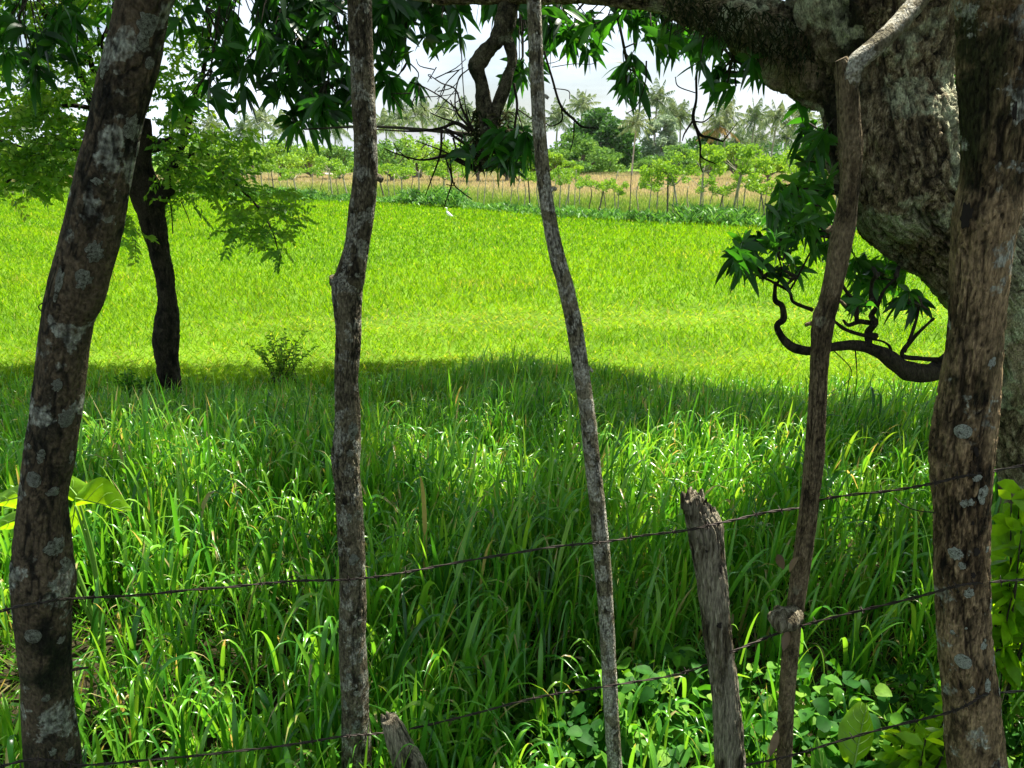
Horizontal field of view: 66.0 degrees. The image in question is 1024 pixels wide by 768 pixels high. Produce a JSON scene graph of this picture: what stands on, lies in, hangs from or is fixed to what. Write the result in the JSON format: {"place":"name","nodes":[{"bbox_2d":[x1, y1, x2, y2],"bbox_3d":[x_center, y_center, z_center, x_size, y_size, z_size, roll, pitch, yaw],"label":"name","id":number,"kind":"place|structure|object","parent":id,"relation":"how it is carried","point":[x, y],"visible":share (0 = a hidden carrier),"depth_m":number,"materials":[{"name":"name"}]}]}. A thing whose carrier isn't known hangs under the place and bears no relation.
{"place":"outdoors","nodes":[
{"label":"outdoors","id":0,"kind":"place"},
{"bbox_2d":[0,0,822,155],"label":"sky","id":1,"kind":"structure","parent":0,"point":[570,78],"materials":[{"name":"white"}]},
{"bbox_2d":[3,170,837,218],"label":"meadow grass","id":2,"kind":"structure","parent":0,"point":[302,181],"depth_m":53.52,"materials":[{"name":"plant"}]},
{"bbox_2d":[0,341,1023,767],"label":"tall grass","id":3,"kind":"structure","parent":0,"point":[192,473],"depth_m":3.32,"materials":[{"name":"green plant"}]},
{"bbox_2d":[0,157,1023,767],"bbox_3d":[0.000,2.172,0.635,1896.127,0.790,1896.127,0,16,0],"label":"ground","id":4,"kind":"structure","parent":0,"point":[442,367],"depth_m":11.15,"materials":[{"name":"green plant"}]},
{"bbox_2d":[3,115,39,143],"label":"coconut palm","id":5,"kind":"object","parent":4,"relation":"on","point":[23,128],"visible":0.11,"depth_m":113.63,"materials":[{"name":"green plant"}]},
{"bbox_2d":[0,476,131,641],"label":"elephant ear plant","id":6,"kind":"object","parent":4,"relation":"on","point":[102,491],"visible":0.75,"depth_m":2.97,"materials":[{"name":"green plant"}]},
{"bbox_2d":[9,0,174,767],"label":"tree trunk","id":7,"kind":"object","parent":4,"relation":"on","point":[42,563],"visible":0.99,"depth_m":1.62,"materials":[{"name":"brown plant"}]},
{"bbox_2d":[20,742,84,767],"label":"wire wrap","id":8,"kind":"object","parent":7,"relation":"attached to","point":[74,759],"visible":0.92,"depth_m":1.93,"materials":[{"name":"metal"}]},
{"bbox_2d":[0,664,709,767],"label":"barbed wire","id":9,"kind":"object","parent":7,"relation":"attached to","point":[187,756],"visible":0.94,"depth_m":2.12,"materials":[{"name":"grey metal"}]},
{"bbox_2d":[114,369,154,399],"bbox_3d":[-3.853,0.099,8.062,0.436,0.515,0.289,0,16,0],"label":"weed shrub","id":10,"kind":"object","parent":4,"relation":"on","point":[129,381],"visible":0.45,"depth_m":8.00,"materials":[{"name":"green plant"}]},
{"bbox_2d":[0,0,319,398],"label":"tree","id":11,"kind":"object","parent":4,"relation":"on","point":[151,195],"visible":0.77,"depth_m":7.36,"materials":[{"name":"green plant"}]},
{"bbox_2d":[162,113,202,137],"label":"coconut palm","id":12,"kind":"object","parent":4,"relation":"on","point":[177,130],"visible":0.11,"depth_m":117.98,"materials":[{"name":"green plant"}]},
{"bbox_2d":[191,110,230,140],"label":"coconut palm","id":13,"kind":"object","parent":4,"relation":"on","point":[210,120],"visible":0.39,"depth_m":118.46,"materials":[{"name":"green plant"}]},
{"bbox_2d":[198,143,247,166],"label":"green bush","id":14,"kind":"object","parent":4,"relation":"on","point":[214,148],"visible":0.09,"depth_m":70.15,"materials":[{"name":"green plant"}]},
{"bbox_2d":[227,112,264,144],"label":"coconut palm","id":15,"kind":"object","parent":4,"relation":"on","point":[239,129],"visible":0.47,"depth_m":141.84,"materials":[{"name":"green plant"}]},
{"bbox_2d":[237,142,264,176],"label":"green bush","id":16,"kind":"object","parent":4,"relation":"on","point":[252,166],"visible":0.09,"depth_m":80.24,"materials":[{"name":"green plant"}]},
{"bbox_2d":[239,158,274,185],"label":"live post","id":17,"kind":"object","parent":4,"relation":"on","point":[256,170],"visible":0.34,"depth_m":48.73,"materials":[{"name":"plant"}]},
{"bbox_2d":[240,105,281,145],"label":"coconut palm","id":18,"kind":"object","parent":4,"relation":"on","point":[262,117],"visible":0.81,"depth_m":131.85,"materials":[{"name":"green plant"}]},
{"bbox_2d":[260,160,278,186],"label":"live post","id":19,"kind":"object","parent":4,"relation":"on","point":[269,168],"visible":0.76,"depth_m":47.93,"materials":[{"name":"plant"}]},
{"bbox_2d":[251,136,308,177],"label":"green bush","id":20,"kind":"object","parent":4,"relation":"on","point":[280,157],"visible":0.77,"depth_m":72.83,"materials":[{"name":"green plant"}]},
{"bbox_2d":[245,328,319,387],"bbox_3d":[-2.642,-0.259,8.995,0.813,0.698,0.451,0,16,0],"label":"weed shrub","id":21,"kind":"object","parent":4,"relation":"on","point":[281,364],"visible":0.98,"depth_m":8.98,"materials":[{"name":"green plant"}]},
{"bbox_2d":[261,109,304,151],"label":"coconut palm","id":22,"kind":"object","parent":4,"relation":"on","point":[280,112],"visible":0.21,"depth_m":142.26,"materials":[{"name":"green plant"}]},
{"bbox_2d":[276,167,308,189],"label":"live post","id":23,"kind":"object","parent":4,"relation":"on","point":[286,174],"visible":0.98,"depth_m":46.25,"materials":[{"name":"green plant"}]},
{"bbox_2d":[288,139,325,176],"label":"green bush","id":24,"kind":"object","parent":4,"relation":"on","point":[311,154],"visible":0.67,"depth_m":80.55,"materials":[{"name":"green plant"}]},
{"bbox_2d":[307,156,339,193],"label":"live post","id":25,"kind":"object","parent":4,"relation":"on","point":[321,165],"visible":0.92,"depth_m":45.73,"materials":[{"name":"green plant"}]},
{"bbox_2d":[314,159,353,193],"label":"live post","id":26,"kind":"object","parent":4,"relation":"on","point":[344,170],"visible":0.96,"depth_m":45.02,"materials":[{"name":"green plant"}]},
{"bbox_2d":[316,143,353,178],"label":"green bush","id":27,"kind":"object","parent":4,"relation":"on","point":[342,154],"visible":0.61,"depth_m":74.90,"materials":[{"name":"green plant"}]},
{"bbox_2d":[318,122,353,146],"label":"coconut palm","id":28,"kind":"object","parent":4,"relation":"on","point":[340,130],"visible":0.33,"depth_m":141.99,"materials":[{"name":"green plant"}]},
{"bbox_2d":[329,0,383,767],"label":"fence post","id":29,"kind":"object","parent":4,"relation":"on","point":[347,280],"visible":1,"depth_m":1.91,"materials":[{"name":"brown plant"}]},
{"bbox_2d":[378,162,402,196],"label":"live post","id":30,"kind":"object","parent":4,"relation":"on","point":[384,167],"visible":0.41,"depth_m":44.66,"materials":[{"name":"green plant"}]},
{"bbox_2d":[376,108,405,142],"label":"coconut palm","id":31,"kind":"object","parent":4,"relation":"on","point":[384,119],"visible":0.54,"depth_m":128.16,"materials":[{"name":"green plant"}]},
{"bbox_2d":[377,138,415,180],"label":"green bush","id":32,"kind":"object","parent":4,"relation":"on","point":[385,156],"visible":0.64,"depth_m":70.73,"materials":[{"name":"green plant"}]},
{"bbox_2d":[388,165,415,189],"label":"live post","id":33,"kind":"object","parent":4,"relation":"on","point":[409,170],"visible":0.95,"depth_m":43.70,"materials":[{"name":"green plant"}]},
{"bbox_2d":[380,711,427,767],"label":"fence stake","id":34,"kind":"object","parent":4,"relation":"on","point":[396,735],"visible":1,"depth_m":2.04,"materials":[{"name":"grey wood"}]},
{"bbox_2d":[386,101,425,161],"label":"coconut palm","id":35,"kind":"object","parent":4,"relation":"on","point":[398,116],"visible":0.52,"depth_m":136.76,"materials":[{"name":"green plant"}]},
{"bbox_2d":[11,138,801,167],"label":"wood","id":36,"kind":"object","parent":4,"relation":"on","point":[780,148],"visible":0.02,"depth_m":164.44,"materials":[{"name":"green plant"}]},
{"bbox_2d":[394,133,438,177],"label":"green bush","id":37,"kind":"object","parent":4,"relation":"on","point":[412,145],"visible":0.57,"depth_m":80.46,"materials":[{"name":"green plant"}]},
{"bbox_2d":[403,157,435,193],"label":"live post","id":38,"kind":"object","parent":4,"relation":"on","point":[425,165],"visible":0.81,"depth_m":41.17,"materials":[{"name":"green plant"}]},
{"bbox_2d":[401,97,442,170],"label":"coconut palm","id":39,"kind":"object","parent":4,"relation":"on","point":[421,115],"visible":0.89,"depth_m":117.53,"materials":[{"name":"green plant"}]},
{"bbox_2d":[427,139,462,179],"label":"green bush","id":40,"kind":"object","parent":4,"relation":"on","point":[444,148],"visible":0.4,"depth_m":72.07,"materials":[{"name":"green plant"}]},
{"bbox_2d":[428,99,464,140],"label":"coconut palm","id":41,"kind":"object","parent":4,"relation":"on","point":[446,113],"visible":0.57,"depth_m":122.14,"materials":[{"name":"green plant"}]},
{"bbox_2d":[431,161,464,187],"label":"live post","id":42,"kind":"object","parent":4,"relation":"on","point":[440,171],"visible":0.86,"depth_m":41.66,"materials":[{"name":"green plant"}]},
{"bbox_2d":[448,95,475,141],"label":"coconut palm","id":43,"kind":"object","parent":4,"relation":"on","point":[469,107],"visible":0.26,"depth_m":131.53,"materials":[{"name":"green plant"}]},
{"bbox_2d":[457,145,480,180],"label":"green bush","id":44,"kind":"object","parent":4,"relation":"on","point":[477,175],"visible":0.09,"depth_m":69.80,"materials":[{"name":"green plant"}]},
{"bbox_2d":[0,0,1023,512],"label":"mango tree","id":45,"kind":"object","parent":4,"relation":"on","point":[794,50],"visible":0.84,"depth_m":3.35,"materials":[{"name":"green plant"}]},
{"bbox_2d":[501,103,529,128],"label":"coconut palm","id":46,"kind":"object","parent":4,"relation":"on","point":[513,117],"visible":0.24,"depth_m":137.14,"materials":[{"name":"green plant"}]},
{"bbox_2d":[514,106,532,134],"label":"coconut palm","id":47,"kind":"object","parent":4,"relation":"on","point":[526,122],"visible":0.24,"depth_m":155.73,"materials":[{"name":"green plant"}]},
{"bbox_2d":[190,183,856,228],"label":"verge weeds","id":48,"kind":"object","parent":4,"relation":"on","point":[697,213],"visible":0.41,"depth_m":32.65,"materials":[{"name":"green plant"}]},
{"bbox_2d":[516,169,558,202],"bbox_3d":[1.139,-9.023,36.559,2.269,2.192,0.984,-5,17,-16],"label":"live post","id":49,"kind":"object","parent":4,"relation":"on","point":[532,174],"visible":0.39,"depth_m":36.21,"materials":[{"name":"green plant"}]},
{"bbox_2d":[545,97,575,141],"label":"coconut palm","id":50,"kind":"object","parent":4,"relation":"on","point":[555,117],"visible":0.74,"depth_m":118.04,"materials":[{"name":"green plant"}]},
{"bbox_2d":[550,165,573,208],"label":"live post","id":51,"kind":"object","parent":4,"relation":"on","point":[554,172],"visible":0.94,"depth_m":33.91,"materials":[{"name":"green plant"}]},
{"bbox_2d":[548,152,577,180],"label":"green bush","id":52,"kind":"object","parent":4,"relation":"on","point":[557,159],"visible":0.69,"depth_m":70.02,"materials":[{"name":"green plant"}]},
{"bbox_2d":[560,165,583,202],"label":"live post","id":53,"kind":"object","parent":4,"relation":"on","point":[579,168],"visible":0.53,"depth_m":38.71,"materials":[{"name":"green plant"}]},
{"bbox_2d":[527,0,621,767],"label":"fence post","id":54,"kind":"object","parent":4,"relation":"on","point":[581,367],"visible":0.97,"depth_m":1.97,"materials":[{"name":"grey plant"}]},
{"bbox_2d":[564,172,590,204],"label":"live post","id":55,"kind":"object","parent":4,"relation":"on","point":[585,180],"visible":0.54,"depth_m":37.73,"materials":[{"name":"green plant"}]},
{"bbox_2d":[565,89,600,119],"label":"coconut palm","id":56,"kind":"object","parent":4,"relation":"on","point":[580,105],"visible":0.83,"depth_m":121.98,"materials":[{"name":"green plant"}]},
{"bbox_2d":[548,131,627,173],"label":"spreading tree","id":57,"kind":"object","parent":4,"relation":"on","point":[604,157],"visible":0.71,"depth_m":94.54,"materials":[{"name":"green plant"}]},
{"bbox_2d":[574,178,616,210],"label":"live post","id":58,"kind":"object","parent":4,"relation":"on","point":[601,185],"visible":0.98,"depth_m":33.45,"materials":[{"name":"green plant"}]},
{"bbox_2d":[567,107,641,171],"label":"round tree","id":59,"kind":"object","parent":4,"relation":"on","point":[606,131],"visible":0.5,"depth_m":103.80,"materials":[{"name":"green plant"}]},
{"bbox_2d":[611,181,629,208],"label":"live post","id":60,"kind":"object","parent":4,"relation":"on","point":[619,191],"visible":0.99,"depth_m":33.13,"materials":[{"name":"green plant"}]},
{"bbox_2d":[246,626,1023,767],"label":"vine ground cover","id":61,"kind":"object","parent":4,"relation":"on","point":[587,739],"visible":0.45,"depth_m":2.60,"materials":[{"name":"green plant"}]},
{"bbox_2d":[617,107,654,174],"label":"coconut palm","id":62,"kind":"object","parent":4,"relation":"on","point":[635,122],"visible":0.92,"depth_m":87.03,"materials":[{"name":"green plant"}]},
{"bbox_2d":[638,168,663,208],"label":"live post","id":63,"kind":"object","parent":4,"relation":"on","point":[642,182],"visible":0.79,"depth_m":31.42,"materials":[{"name":"green plant"}]},
{"bbox_2d":[637,78,677,145],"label":"coconut palm","id":64,"kind":"object","parent":4,"relation":"on","point":[658,99],"visible":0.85,"depth_m":105.16,"materials":[{"name":"green plant"}]},
{"bbox_2d":[639,114,682,158],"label":"silvery tree","id":65,"kind":"object","parent":4,"relation":"on","point":[667,123],"visible":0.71,"depth_m":98.48,"materials":[{"name":"green plant"}]},
{"bbox_2d":[639,152,682,212],"bbox_3d":[5.907,-7.937,31.833,1.860,2.816,1.165,-3,17,-9],"label":"live post","id":66,"kind":"object","parent":4,"relation":"on","point":[660,164],"visible":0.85,"depth_m":31.38,"materials":[{"name":"green plant"}]},
{"bbox_2d":[639,175,692,208],"bbox_3d":[6.687,-8.440,35.262,2.346,1.787,1.522,-7,18,-23],"label":"live post","id":67,"kind":"object","parent":4,"relation":"on","point":[657,189],"visible":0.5,"depth_m":35.03,"materials":[{"name":"green plant"}]},
{"bbox_2d":[630,145,702,173],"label":"spreading tree","id":68,"kind":"object","parent":4,"relation":"on","point":[669,150],"visible":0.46,"depth_m":91.15,"materials":[{"name":"green plant"}]},
{"bbox_2d":[651,98,685,131],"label":"coconut palm","id":69,"kind":"object","parent":4,"relation":"on","point":[660,113],"visible":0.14,"depth_m":117.74,"materials":[{"name":"green plant"}]},
{"bbox_2d":[652,162,697,205],"bbox_3d":[6.439,-7.646,31.555,1.773,2.407,1.348,-2,16,-6],"label":"live post","id":70,"kind":"object","parent":4,"relation":"on","point":[688,168],"visible":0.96,"depth_m":31.27,"materials":[{"name":"green plant"}]},
{"bbox_2d":[666,98,698,143],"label":"coconut palm","id":71,"kind":"object","parent":4,"relation":"on","point":[682,115],"visible":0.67,"depth_m":105.57,"materials":[{"name":"green plant"}]},
{"bbox_2d":[677,168,717,205],"bbox_3d":[8.395,-8.557,35.118,2.066,2.133,1.476,-16,22,-42],"label":"live post","id":72,"kind":"object","parent":4,"relation":"on","point":[712,179],"visible":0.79,"depth_m":34.73,"materials":[{"name":"green plant"}]},
{"bbox_2d":[682,131,727,168],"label":"background tree","id":73,"kind":"object","parent":4,"relation":"on","point":[693,142],"visible":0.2,"depth_m":111.72,"materials":[{"name":"green plant"}]},
{"bbox_2d":[683,144,727,204],"bbox_3d":[7.726,-7.925,31.299,1.682,3.117,1.618,9,19,29],"label":"live post","id":74,"kind":"object","parent":4,"relation":"on","point":[716,156],"visible":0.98,"depth_m":30.78,"materials":[{"name":"green plant"}]},
{"bbox_2d":[696,145,727,176],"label":"green bush","id":75,"kind":"object","parent":4,"relation":"on","point":[703,161],"visible":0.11,"depth_m":75.44,"materials":[{"name":"green plant"}]},
{"bbox_2d":[680,486,745,767],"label":"fence stake","id":76,"kind":"object","parent":4,"relation":"on","point":[707,547],"visible":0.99,"depth_m":1.97,"materials":[{"name":"grey wood"}]},
{"bbox_2d":[694,182,736,208],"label":"live post","id":77,"kind":"object","parent":4,"relation":"on","point":[724,191],"visible":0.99,"depth_m":30.39,"materials":[{"name":"green plant"}]},
{"bbox_2d":[696,108,742,144],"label":"coconut palm","id":78,"kind":"object","parent":4,"relation":"on","point":[719,125],"visible":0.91,"depth_m":102.02,"materials":[{"name":"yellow plant"}]},
{"bbox_2d":[701,96,749,171],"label":"coconut palm","id":79,"kind":"object","parent":4,"relation":"on","point":[729,110],"visible":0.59,"depth_m":103.25,"materials":[{"name":"green plant"}]},
{"bbox_2d":[723,142,754,179],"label":"green bush","id":80,"kind":"object","parent":4,"relation":"on","point":[732,152],"visible":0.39,"depth_m":75.02,"materials":[{"name":"green plant"}]},
{"bbox_2d":[722,127,755,144],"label":"coconut palm","id":81,"kind":"object","parent":4,"relation":"on","point":[743,139],"visible":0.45,"depth_m":166.00,"materials":[{"name":"green plant"}]},
{"bbox_2d":[712,143,773,210],"bbox_3d":[8.835,-7.788,30.787,1.395,3.191,2.730,-16,24,-42],"label":"live post","id":82,"kind":"object","parent":4,"relation":"on","point":[746,152],"visible":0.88,"depth_m":30.16,"materials":[{"name":"green plant"}]},
{"bbox_2d":[730,170,759,206],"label":"live post","id":83,"kind":"object","parent":4,"relation":"on","point":[735,176],"visible":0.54,"depth_m":33.64,"materials":[{"name":"green plant"}]},
{"bbox_2d":[732,127,764,146],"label":"coconut palm","id":84,"kind":"object","parent":4,"relation":"on","point":[757,136],"visible":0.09,"depth_m":170.76,"materials":[{"name":"green plant"}]},
{"bbox_2d":[731,98,771,142],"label":"coconut palm","id":85,"kind":"object","parent":4,"relation":"on","point":[753,119],"visible":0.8,"depth_m":109.18,"materials":[{"name":"green plant"}]},
{"bbox_2d":[751,138,772,170],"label":"coconut palm","id":86,"kind":"object","parent":4,"relation":"on","point":[761,144],"visible":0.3,"depth_m":99.64,"materials":[{"name":"green plant"}]},
{"bbox_2d":[748,125,777,153],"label":"coconut palm","id":87,"kind":"object","parent":4,"relation":"on","point":[763,136],"visible":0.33,"depth_m":171.51,"materials":[{"name":"green plant"}]},
{"bbox_2d":[747,174,782,211],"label":"live post","id":88,"kind":"object","parent":4,"relation":"on","point":[759,179],"visible":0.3,"depth_m":30.33,"materials":[{"name":"green plant"}]},
{"bbox_2d":[746,178,785,214],"bbox_3d":[9.379,-6.781,29.503,1.090,1.834,1.778,-6,17,-19],"label":"live post","id":89,"kind":"object","parent":4,"relation":"on","point":[761,188],"visible":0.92,"depth_m":29.30,"materials":[{"name":"green plant"}]},
{"bbox_2d":[752,156,784,181],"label":"green bush","id":90,"kind":"object","parent":4,"relation":"on","point":[778,167],"visible":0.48,"depth_m":67.44,"materials":[{"name":"green plant"}]},
{"bbox_2d":[754,99,797,156],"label":"coconut palm","id":91,"kind":"object","parent":4,"relation":"on","point":[775,117],"visible":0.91,"depth_m":103.80,"materials":[{"name":"green plant"}]},
{"bbox_2d":[765,120,796,161],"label":"coconut palm","id":92,"kind":"object","parent":4,"relation":"on","point":[785,138],"visible":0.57,"depth_m":110.61,"materials":[{"name":"green plant"}]},
{"bbox_2d":[781,147,803,162],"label":"green bush","id":93,"kind":"object","parent":4,"relation":"on","point":[786,152],"visible":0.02,"depth_m":68.30,"materials":[{"name":"green plant"}]},
{"bbox_2d":[776,153,812,174],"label":"live post","id":94,"kind":"object","parent":4,"relation":"on","point":[793,169],"visible":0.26,"depth_m":29.80,"materials":[{"name":"green plant"}]},
{"bbox_2d":[781,107,821,147],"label":"coconut palm","id":95,"kind":"object","parent":4,"relation":"on","point":[811,116],"visible":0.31,"depth_m":102.57,"materials":[{"name":"green plant"}]},
{"bbox_2d":[814,111,823,129],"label":"coconut palm","id":96,"kind":"object","parent":4,"relation":"on","point":[820,120],"visible":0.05,"depth_m":114.17,"materials":[{"name":"green plant"}]},
{"bbox_2d":[811,701,873,767],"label":"broadleaf seedling","id":97,"kind":"object","parent":4,"relation":"on","point":[856,720],"visible":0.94,"depth_m":2.18,"materials":[{"name":"green plant"}]},
{"bbox_2d":[767,0,929,767],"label":"fence post","id":98,"kind":"object","parent":4,"relation":"on","point":[787,621],"visible":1,"depth_m":1.83,"materials":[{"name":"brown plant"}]},
{"bbox_2d":[872,695,946,767],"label":"leafy sapling","id":99,"kind":"object","parent":4,"relation":"on","point":[924,747],"visible":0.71,"depth_m":2.27,"materials":[{"name":"green plant"}]},
{"bbox_2d":[928,0,1023,767],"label":"tree trunk","id":100,"kind":"object","parent":4,"relation":"on","point":[987,209],"visible":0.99,"depth_m":1.67,"materials":[{"name":"brown plant"}]},
{"bbox_2d":[0,461,1023,614],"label":"barbed wire","id":101,"kind":"object","parent":100,"relation":"attached to","point":[630,537],"visible":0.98,"depth_m":1.92,"materials":[{"name":"grey metal"}]},
{"bbox_2d":[729,575,1023,653],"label":"barbed wire","id":102,"kind":"object","parent":100,"relation":"attached to","point":[955,585],"visible":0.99,"depth_m":1.89,"materials":[{"name":"grey metal"}]},
{"bbox_2d":[745,689,1023,765],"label":"barbed wire","id":103,"kind":"object","parent":100,"relation":"attached to","point":[954,710],"visible":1,"depth_m":1.99,"materials":[{"name":"grey metal"}]},
{"bbox_2d":[895,498,935,512],"bbox_3d":[0.913,0.280,1.790,0.004,0.014,0.097,-11,19,-32],"label":"loose wire","id":104,"kind":"object","parent":100,"relation":"attached to","point":[915,509],"visible":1,"depth_m":1.79,"materials":[{"name":"metal"}]},
{"bbox_2d":[990,479,1023,715],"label":"leafy sapling","id":105,"kind":"object","parent":4,"relation":"on","point":[1007,539],"visible":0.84,"depth_m":2.57,"materials":[{"name":"green plant"}]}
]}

